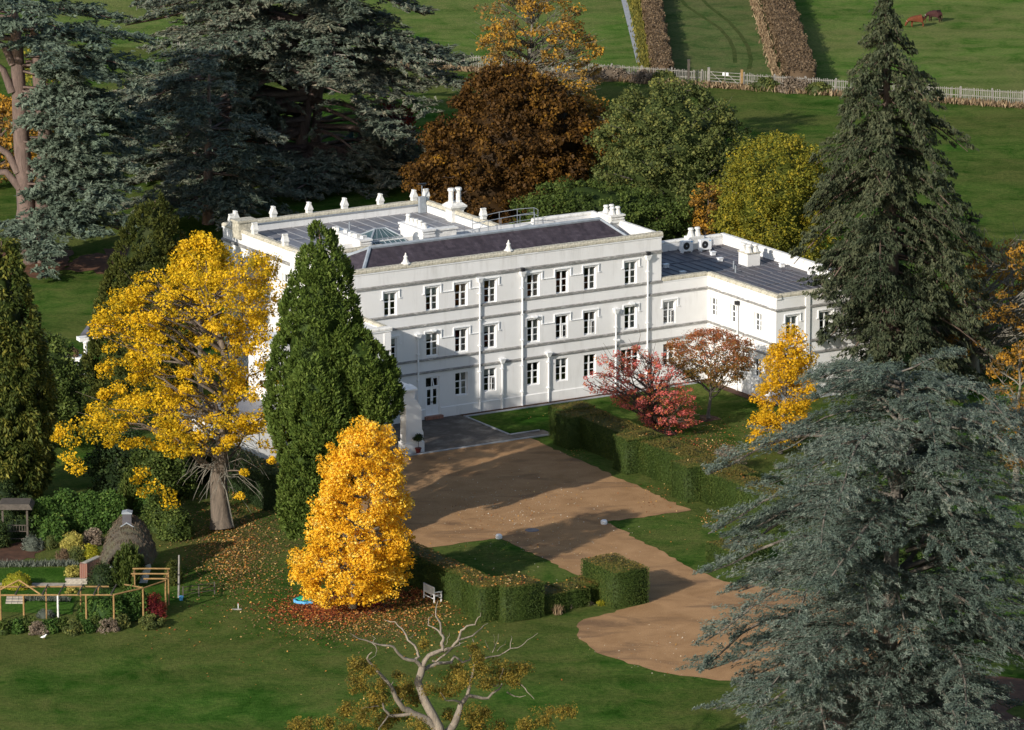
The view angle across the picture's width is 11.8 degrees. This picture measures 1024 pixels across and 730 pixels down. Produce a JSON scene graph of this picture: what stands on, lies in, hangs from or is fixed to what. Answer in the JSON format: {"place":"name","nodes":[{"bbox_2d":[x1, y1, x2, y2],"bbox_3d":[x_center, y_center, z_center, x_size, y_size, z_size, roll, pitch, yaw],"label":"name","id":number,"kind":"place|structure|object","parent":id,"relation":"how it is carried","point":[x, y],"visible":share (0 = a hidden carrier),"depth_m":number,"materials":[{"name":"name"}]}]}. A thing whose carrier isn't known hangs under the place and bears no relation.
{"place":"outdoors","nodes":[
{"label":"outdoors","id":0,"kind":"place"},
{"bbox_2d":[0,567,69,581],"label":"garden lawn","id":1,"kind":"structure","parent":0,"point":[42,574],"depth_m":297.03,"materials":[{"name":"green plant"}]},
{"bbox_2d":[1,588,75,613],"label":"garden lawn","id":2,"kind":"structure","parent":0,"point":[35,606],"depth_m":290.57,"materials":[{"name":"green plant"}]},
{"bbox_2d":[355,98,419,168],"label":"conifer tree","id":3,"kind":"object","parent":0,"point":[409,121],"visible":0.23,"depth_m":416.54,"materials":[{"name":"green plant"}]},
{"bbox_2d":[276,415,549,464],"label":"terrace","id":4,"kind":"structure","parent":0,"point":[448,432],"depth_m":329.88,"materials":[{"name":"grey stone"}]},
{"bbox_2d":[0,40,1023,729],"bbox_3d":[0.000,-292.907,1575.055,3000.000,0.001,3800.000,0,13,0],"label":"ground","id":5,"kind":"structure","parent":0,"point":[134,676],"depth_m":288.41,"materials":[{"name":"green plant"}]},
{"bbox_2d":[0,479,20,520],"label":"dark yew bush","id":6,"kind":"object","parent":5,"relation":"on","point":[6,489],"visible":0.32,"depth_m":308.02,"materials":[{"name":"green plant"}]},
{"bbox_2d":[1,570,31,590],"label":"topiary dome","id":7,"kind":"structure","parent":5,"relation":"on","point":[15,576],"depth_m":293.76,"materials":[{"name":"yellow plant"}]},
{"bbox_2d":[0,94,37,182],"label":"woodland tree","id":8,"kind":"object","parent":5,"relation":"on","point":[5,105],"visible":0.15,"depth_m":408.80,"materials":[{"name":"orange plant"}]},
{"bbox_2d":[0,510,39,541],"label":"dark laurel","id":9,"kind":"object","parent":5,"relation":"on","point":[14,517],"visible":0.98,"depth_m":304.23,"materials":[{"name":"green plant"}]},
{"bbox_2d":[0,541,45,562],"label":"flower bed","id":10,"kind":"object","parent":5,"relation":"on","point":[14,551],"visible":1,"depth_m":301.36,"materials":[{"name":"soil"}]},
{"bbox_2d":[0,498,34,538],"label":"timber shelter","id":11,"kind":"object","parent":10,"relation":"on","point":[26,504],"visible":1,"depth_m":303.32,"materials":[{"name":"wood"}]},
{"bbox_2d":[20,533,44,551],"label":"grey lavender","id":12,"kind":"object","parent":10,"relation":"on","point":[31,543],"visible":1,"depth_m":301.91,"materials":[{"name":"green plant"}]},
{"bbox_2d":[0,229,60,499],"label":"thuja","id":13,"kind":"object","parent":5,"relation":"on","point":[24,398],"visible":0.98,"depth_m":308.88,"materials":[{"name":"green plant"}]},
{"bbox_2d":[0,250,73,277],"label":"cedar duff","id":14,"kind":"object","parent":5,"relation":"on","point":[63,261],"visible":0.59,"depth_m":381.29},
{"bbox_2d":[0,557,77,567],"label":"lavender edge","id":15,"kind":"object","parent":5,"relation":"on","point":[44,563],"visible":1,"depth_m":298.64,"materials":[{"name":"grey plant"}]},
{"bbox_2d":[29,495,62,537],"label":"laurel","id":16,"kind":"object","parent":5,"relation":"on","point":[43,507],"visible":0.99,"depth_m":304.71,"materials":[{"name":"green plant"}]},
{"bbox_2d":[36,512,72,541],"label":"laurel","id":17,"kind":"object","parent":5,"relation":"on","point":[56,525],"visible":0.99,"depth_m":304.04,"materials":[{"name":"green plant"}]},
{"bbox_2d":[27,331,96,447],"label":"holly tree","id":18,"kind":"object","parent":5,"relation":"on","point":[66,370],"visible":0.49,"depth_m":324.62,"materials":[{"name":"green plant"}]},
{"bbox_2d":[52,487,83,532],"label":"laurel","id":19,"kind":"object","parent":5,"relation":"on","point":[65,497],"visible":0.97,"depth_m":305.67,"materials":[{"name":"green plant"}]},
{"bbox_2d":[59,531,85,550],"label":"golden euonymus","id":20,"kind":"object","parent":5,"relation":"on","point":[72,540],"visible":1,"depth_m":302.21,"materials":[{"name":"yellow plant"}]},
{"bbox_2d":[62,618,85,636],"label":"border plant","id":21,"kind":"object","parent":5,"relation":"on","point":[72,629],"visible":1,"depth_m":284.49,"materials":[{"name":"green plant"}]},
{"bbox_2d":[0,568,169,625],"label":"pergola","id":22,"kind":"object","parent":5,"relation":"on","point":[81,587],"visible":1,"depth_m":286.74,"materials":[{"name":"brown wood"}]},
{"bbox_2d":[70,489,106,533],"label":"laurel","id":23,"kind":"object","parent":5,"relation":"on","point":[87,501],"visible":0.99,"depth_m":305.65,"materials":[{"name":"green plant"}]},
{"bbox_2d":[0,0,177,278],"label":"cedar","id":24,"kind":"object","parent":5,"relation":"on","point":[74,113],"visible":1,"depth_m":376.68,"materials":[{"name":"green plant"}]},
{"bbox_2d":[80,555,100,580],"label":"garden wall","id":25,"kind":"structure","parent":5,"relation":"on","point":[86,566],"depth_m":295.19,"materials":[{"name":"brick"}]},
{"bbox_2d":[82,527,104,545],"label":"brown shrub","id":26,"kind":"object","parent":5,"relation":"on","point":[93,536],"visible":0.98,"depth_m":303.08,"materials":[{"name":"brown plant"}]},
{"bbox_2d":[65,245,128,273],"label":"cedar duff","id":27,"kind":"object","parent":5,"relation":"on","point":[97,263],"visible":0.4,"depth_m":382.35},
{"bbox_2d":[84,560,117,589],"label":"shrub","id":28,"kind":"object","parent":5,"relation":"on","point":[102,575],"visible":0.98,"depth_m":293.62,"materials":[{"name":"green plant"}]},
{"bbox_2d":[75,588,132,626],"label":"shrub","id":29,"kind":"object","parent":5,"relation":"on","point":[101,607],"visible":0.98,"depth_m":286.36,"materials":[{"name":"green plant"}]},
{"bbox_2d":[93,488,127,533],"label":"laurel","id":30,"kind":"object","parent":5,"relation":"on","point":[113,502],"visible":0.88,"depth_m":305.69,"materials":[{"name":"green plant"}]},
{"bbox_2d":[83,427,151,492],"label":"holly tree","id":31,"kind":"object","parent":5,"relation":"on","point":[110,465],"visible":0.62,"depth_m":314.70,"materials":[{"name":"green plant"}]},
{"bbox_2d":[111,540,144,589],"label":"upright yew","id":32,"kind":"object","parent":5,"relation":"on","point":[124,562],"visible":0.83,"depth_m":293.24,"materials":[{"name":"green plant"}]},
{"bbox_2d":[99,509,158,582],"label":"thatched playhouse","id":33,"kind":"object","parent":5,"relation":"on","point":[126,526],"visible":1,"depth_m":294.85,"materials":[{"name":"brown plant"}]},
{"bbox_2d":[117,465,144,515],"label":"upright yew","id":34,"kind":"object","parent":5,"relation":"on","point":[129,495],"visible":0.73,"depth_m":308.29,"materials":[{"name":"green plant"}]},
{"bbox_2d":[121,584,150,620],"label":"shrub","id":35,"kind":"object","parent":5,"relation":"on","point":[133,599],"visible":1,"depth_m":287.36,"materials":[{"name":"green plant"}]},
{"bbox_2d":[77,191,203,407],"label":"cypress","id":36,"kind":"object","parent":5,"relation":"on","point":[149,243],"visible":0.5,"depth_m":337.51,"materials":[{"name":"green plant"}]},
{"bbox_2d":[132,484,162,520],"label":"rhododendron","id":37,"kind":"object","parent":5,"relation":"on","point":[143,500],"visible":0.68,"depth_m":307.86,"materials":[{"name":"green plant"}]},
{"bbox_2d":[138,614,165,630],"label":"bed shrub","id":38,"kind":"object","parent":5,"relation":"on","point":[147,622],"visible":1,"depth_m":285.71,"materials":[{"name":"green plant"}]},
{"bbox_2d":[145,592,167,617],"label":"dogwood","id":39,"kind":"object","parent":5,"relation":"on","point":[155,607],"visible":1,"depth_m":287.75,"materials":[{"name":"red plant"}]},
{"bbox_2d":[123,438,199,499],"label":"holly tree","id":40,"kind":"object","parent":5,"relation":"on","point":[169,472],"visible":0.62,"depth_m":313.37,"materials":[{"name":"green plant"}]},
{"bbox_2d":[140,492,182,533],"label":"rhododendron","id":41,"kind":"object","parent":5,"relation":"on","point":[151,516],"visible":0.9,"depth_m":305.82,"materials":[{"name":"green plant"}]},
{"bbox_2d":[51,247,288,529],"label":"tulip tree","id":42,"kind":"object","parent":5,"relation":"on","point":[227,432],"visible":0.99,"depth_m":303.58,"materials":[{"name":"yellow plant"}]},
{"bbox_2d":[163,558,184,585],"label":"conifer bush","id":43,"kind":"object","parent":5,"relation":"on","point":[173,571],"visible":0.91,"depth_m":294.55,"materials":[{"name":"green plant"}]},
{"bbox_2d":[156,505,195,541],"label":"rhododendron","id":44,"kind":"object","parent":5,"relation":"on","point":[178,526],"visible":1,"depth_m":304.07,"materials":[{"name":"green plant"}]},
{"bbox_2d":[166,230,238,400],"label":"maple tree","id":45,"kind":"object","parent":5,"relation":"on","point":[201,244],"visible":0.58,"depth_m":336.24,"materials":[{"name":"yellow plant"}]},
{"bbox_2d":[106,49,311,230],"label":"cedar","id":46,"kind":"object","parent":5,"relation":"on","point":[226,201],"visible":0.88,"depth_m":392.46,"materials":[{"name":"green plant"}]},
{"bbox_2d":[127,484,302,658],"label":"fallen leaves","id":47,"kind":"object","parent":5,"relation":"on","point":[226,562],"visible":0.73,"depth_m":301.53,"materials":[{"name":"yellow plant"}]},
{"bbox_2d":[202,437,282,510],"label":"yew hedge","id":48,"kind":"object","parent":5,"relation":"on","point":[267,488],"visible":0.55,"depth_m":312.46,"materials":[{"name":"green plant"}]},
{"bbox_2d":[94,0,478,201],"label":"cedar","id":49,"kind":"object","parent":5,"relation":"on","point":[331,28],"visible":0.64,"depth_m":409.34,"materials":[{"name":"green plant"}]},
{"bbox_2d":[261,219,407,546],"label":"cypress","id":50,"kind":"object","parent":5,"relation":"on","point":[336,374],"visible":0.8,"depth_m":298.76,"materials":[{"name":"green plant"}]},
{"bbox_2d":[294,590,392,619],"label":"bare soil","id":51,"kind":"structure","parent":5,"relation":"on","point":[361,610],"depth_m":289.76,"materials":[{"name":"brown soil"}]},
{"bbox_2d":[286,415,416,608],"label":"golden tree","id":52,"kind":"object","parent":51,"relation":"on","point":[366,566],"visible":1,"depth_m":287.06,"materials":[{"name":"yellow plant"}]},
{"bbox_2d":[211,535,537,701],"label":"fallen leaves","id":53,"kind":"object","parent":5,"relation":"on","point":[378,606],"visible":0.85,"depth_m":288.61,"materials":[{"name":"orange plant"}]},
{"bbox_2d":[284,601,578,729],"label":"stag oak","id":54,"kind":"object","parent":5,"relation":"on","point":[432,720],"visible":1,"depth_m":245.68,"materials":[{"name":"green plant"}]},
{"bbox_2d":[177,39,707,81],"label":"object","id":55,"kind":"object","parent":5,"relation":"on","point":[701,72],"visible":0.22,"depth_m":459.68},
{"bbox_2d":[151,412,767,652],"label":"fallen leaves","id":56,"kind":"object","parent":5,"relation":"on","point":[249,562],"visible":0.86,"depth_m":298.28,"materials":[{"name":"brown plant"}]},
{"bbox_2d":[372,434,548,460],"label":"kerb","id":57,"kind":"structure","parent":5,"relation":"on","point":[477,445],"depth_m":327.03,"materials":[{"name":"concrete"}]},
{"bbox_2d":[387,538,544,623],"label":"yew hedge","id":58,"kind":"object","parent":5,"relation":"on","point":[469,593],"visible":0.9,"depth_m":287.94,"materials":[{"name":"green plant"}]},
{"bbox_2d":[397,59,621,224],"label":"copper beech","id":59,"kind":"object","parent":5,"relation":"on","point":[500,153],"visible":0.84,"depth_m":396.36,"materials":[{"name":"brown plant"}]},
{"bbox_2d":[176,183,877,460],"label":"mansion","id":60,"kind":"structure","parent":5,"relation":"on","point":[462,311],"depth_m":338.61,"materials":[{"name":"white paint"}]},
{"bbox_2d":[384,292,394,315],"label":"window","id":61,"kind":"structure","parent":60,"relation":"in","point":[389,298],"depth_m":331.03,"materials":[{"name":"white paint"}]},
{"bbox_2d":[426,287,436,309],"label":"window","id":62,"kind":"structure","parent":60,"relation":"in","point":[431,293],"depth_m":332.57,"materials":[{"name":"white paint"}]},
{"bbox_2d":[426,333,436,355],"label":"window","id":63,"kind":"structure","parent":60,"relation":"in","point":[431,338],"depth_m":333.30,"materials":[{"name":"white paint"}]},
{"bbox_2d":[426,376,438,414],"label":"door","id":64,"kind":"structure","parent":60,"relation":"in","point":[432,383],"depth_m":334.20,"materials":[{"name":"white paint"}]},
{"bbox_2d":[455,283,465,306],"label":"window","id":65,"kind":"structure","parent":60,"relation":"in","point":[460,289],"depth_m":333.79,"materials":[{"name":"white paint"}]},
{"bbox_2d":[455,329,465,351],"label":"window","id":66,"kind":"structure","parent":60,"relation":"in","point":[460,335],"depth_m":334.52,"materials":[{"name":"white paint"}]},
{"bbox_2d":[484,279,494,302],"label":"window","id":67,"kind":"structure","parent":60,"relation":"in","point":[489,285],"depth_m":334.93,"materials":[{"name":"white paint"}]},
{"bbox_2d":[527,274,537,296],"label":"window","id":68,"kind":"structure","parent":60,"relation":"in","point":[532,280],"depth_m":336.65,"materials":[{"name":"white paint"}]},
{"bbox_2d":[472,0,618,165],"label":"chestnut tree","id":69,"kind":"object","parent":5,"relation":"on","point":[529,8],"visible":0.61,"depth_m":407.21,"materials":[{"name":"orange plant"}]},
{"bbox_2d":[542,575,599,613],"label":"yew hedge","id":70,"kind":"object","parent":5,"relation":"on","point":[579,591],"visible":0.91,"depth_m":289.85,"materials":[{"name":"green plant"}]},
{"bbox_2d":[466,381,699,416],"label":"kerb","id":71,"kind":"structure","parent":5,"relation":"on","point":[555,403],"depth_m":338.03,"materials":[{"name":"concrete"}]},
{"bbox_2d":[508,175,706,240],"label":"bay tree","id":72,"kind":"object","parent":5,"relation":"on","point":[638,208],"visible":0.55,"depth_m":382.39,"materials":[{"name":"green plant"}]},
{"bbox_2d":[578,65,636,81],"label":"bramble","id":73,"kind":"object","parent":5,"relation":"on","point":[607,73],"visible":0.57,"depth_m":459.15,"materials":[{"name":"brown plant"}]},
{"bbox_2d":[580,552,649,608],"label":"yew hedge","id":74,"kind":"object","parent":5,"relation":"on","point":[623,581],"visible":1,"depth_m":290.37,"materials":[{"name":"green plant"}]},
{"bbox_2d":[346,438,916,680],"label":"gravel drive","id":75,"kind":"structure","parent":5,"relation":"on","point":[682,599],"depth_m":306.93,"materials":[{"name":"brown gravel"}]},
{"bbox_2d":[583,325,704,436],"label":"spindle tree","id":76,"kind":"object","parent":5,"relation":"on","point":[650,414],"visible":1,"depth_m":328.45,"materials":[{"name":"red plant"}]},
{"bbox_2d":[582,76,761,230],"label":"oak tree","id":77,"kind":"object","parent":5,"relation":"on","point":[670,141],"visible":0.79,"depth_m":389.59,"materials":[{"name":"green plant"}]},
{"bbox_2d":[548,401,802,532],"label":"yew hedge","id":78,"kind":"object","parent":5,"relation":"on","point":[628,447],"visible":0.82,"depth_m":318.68,"materials":[{"name":"green plant"}]},
{"bbox_2d":[336,57,1023,108],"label":"dry grass","id":79,"kind":"structure","parent":5,"relation":"on","point":[964,101],"depth_m":453.78,"materials":[{"name":"plant"}]},
{"bbox_2d":[684,182,721,234],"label":"cherry tree","id":80,"kind":"object","parent":5,"relation":"on","point":[698,222],"visible":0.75,"depth_m":383.26,"materials":[{"name":"orange plant"}]},
{"bbox_2d":[699,414,720,421],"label":"bare soil","id":81,"kind":"structure","parent":5,"relation":"on","point":[703,418],"depth_m":334.20,"materials":[{"name":"brown soil"}]},
{"bbox_2d":[662,325,759,418],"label":"japanese maple","id":82,"kind":"object","parent":81,"relation":"on","point":[724,368],"visible":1,"depth_m":332.40,"materials":[{"name":"red plant"}]},
{"bbox_2d":[705,536,769,570],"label":"yew hedge","id":83,"kind":"object","parent":5,"relation":"on","point":[714,546],"visible":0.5,"depth_m":298.42,"materials":[{"name":"green plant"}]},
{"bbox_2d":[748,76,779,91],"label":"bramble","id":84,"kind":"object","parent":5,"relation":"on","point":[769,82],"visible":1,"depth_m":454.06,"materials":[{"name":"green plant"}]},
{"bbox_2d":[750,0,784,84],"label":"dry verge","id":85,"kind":"structure","parent":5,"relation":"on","point":[768,46],"depth_m":479.55,"materials":[{"name":"beige plant"}]},
{"bbox_2d":[706,129,845,263],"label":"field maple","id":86,"kind":"object","parent":5,"relation":"on","point":[772,191],"visible":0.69,"depth_m":370.50,"materials":[{"name":"green plant"}]},
{"bbox_2d":[745,322,819,453],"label":"birch tree","id":87,"kind":"object","parent":5,"relation":"on","point":[791,370],"visible":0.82,"depth_m":323.29,"materials":[{"name":"yellow plant"}]},
{"bbox_2d":[776,76,810,93],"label":"bramble","id":88,"kind":"object","parent":5,"relation":"on","point":[792,82],"visible":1,"depth_m":453.06,"materials":[{"name":"beige plant"}]},
{"bbox_2d":[805,81,832,95],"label":"bramble","id":89,"kind":"object","parent":5,"relation":"on","point":[821,86],"visible":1,"depth_m":452.35,"materials":[{"name":"green plant"}]},
{"bbox_2d":[674,345,1023,729],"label":"blue cedar","id":90,"kind":"object","parent":5,"relation":"on","point":[888,680],"visible":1,"depth_m":251.83,"materials":[{"name":"grey plant"}]},
{"bbox_2d":[743,72,1023,102],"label":"paling fence","id":91,"kind":"object","parent":5,"relation":"on","point":[948,88],"visible":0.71,"depth_m":448.64,"materials":[{"name":"grey wood"}]},
{"bbox_2d":[788,0,1013,411],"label":"fir","id":92,"kind":"object","parent":5,"relation":"on","point":[893,160],"visible":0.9,"depth_m":336.07,"materials":[{"name":"green plant"}]},
{"bbox_2d":[797,669,1023,729],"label":"cedar duff","id":93,"kind":"object","parent":5,"relation":"on","point":[1018,683],"visible":0.21,"depth_m":271.88,"materials":[{"name":"brown plant"}]},
{"bbox_2d":[930,322,1018,379],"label":"underwood","id":94,"kind":"object","parent":5,"relation":"on","point":[980,364],"visible":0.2,"depth_m":346.02,"materials":[{"name":"brown plant"}]},
{"bbox_2d":[942,229,1023,382],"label":"autumn oak","id":95,"kind":"object","parent":5,"relation":"on","point":[1012,327],"visible":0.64,"depth_m":342.12,"materials":[{"name":"orange plant"}]},
{"bbox_2d":[966,224,1023,351],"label":"autumn oak","id":96,"kind":"object","parent":5,"relation":"on","point":[1009,287],"visible":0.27,"depth_m":354.47,"materials":[{"name":"orange plant"}]},
{"bbox_2d":[982,336,1023,500],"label":"hornbeam","id":97,"kind":"object","parent":5,"relation":"on","point":[1018,368],"visible":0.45,"depth_m":311.99,"materials":[{"name":"orange plant"}]},
{"bbox_2d":[0,0,1023,102],"bbox_3d":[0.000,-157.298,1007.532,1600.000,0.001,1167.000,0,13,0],"label":"field","id":98,"kind":"structure","parent":0,"point":[971,44],"depth_m":486.07,"materials":[{"name":"green plant"}]},
{"bbox_2d":[622,0,652,71],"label":"yellow verge","id":99,"kind":"structure","parent":98,"relation":"on","point":[640,36],"depth_m":482.95,"materials":[{"name":"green plant"}]},
{"bbox_2d":[641,0,673,72],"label":"hedgerow","id":100,"kind":"object","parent":98,"relation":"on","point":[657,39],"visible":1,"depth_m":475.75,"materials":[{"name":"brown plant"}]},
{"bbox_2d":[662,0,784,84],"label":"field strip","id":101,"kind":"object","parent":98,"relation":"on","point":[699,42],"visible":0.5,"depth_m":481.47,"materials":[{"name":"green plant"}]},
{"bbox_2d":[680,0,736,62],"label":"wheel track","id":102,"kind":"structure","parent":101,"relation":"on","point":[734,53],"depth_m":485.37,"materials":[{"name":"green plant"}]},
{"bbox_2d":[702,0,752,68],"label":"wheel track","id":103,"kind":"structure","parent":101,"relation":"on","point":[746,44],"depth_m":483.66,"materials":[{"name":"green plant"}]},
{"bbox_2d":[760,0,817,82],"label":"hedgerow","id":104,"kind":"object","parent":98,"relation":"on","point":[794,56],"visible":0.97,"depth_m":472.06,"materials":[{"name":"brown plant"}]},
{"bbox_2d":[460,380,776,415],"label":"path","id":105,"kind":"structure","parent":0,"point":[737,392],"depth_m":339.89,"materials":[{"name":"stone"}]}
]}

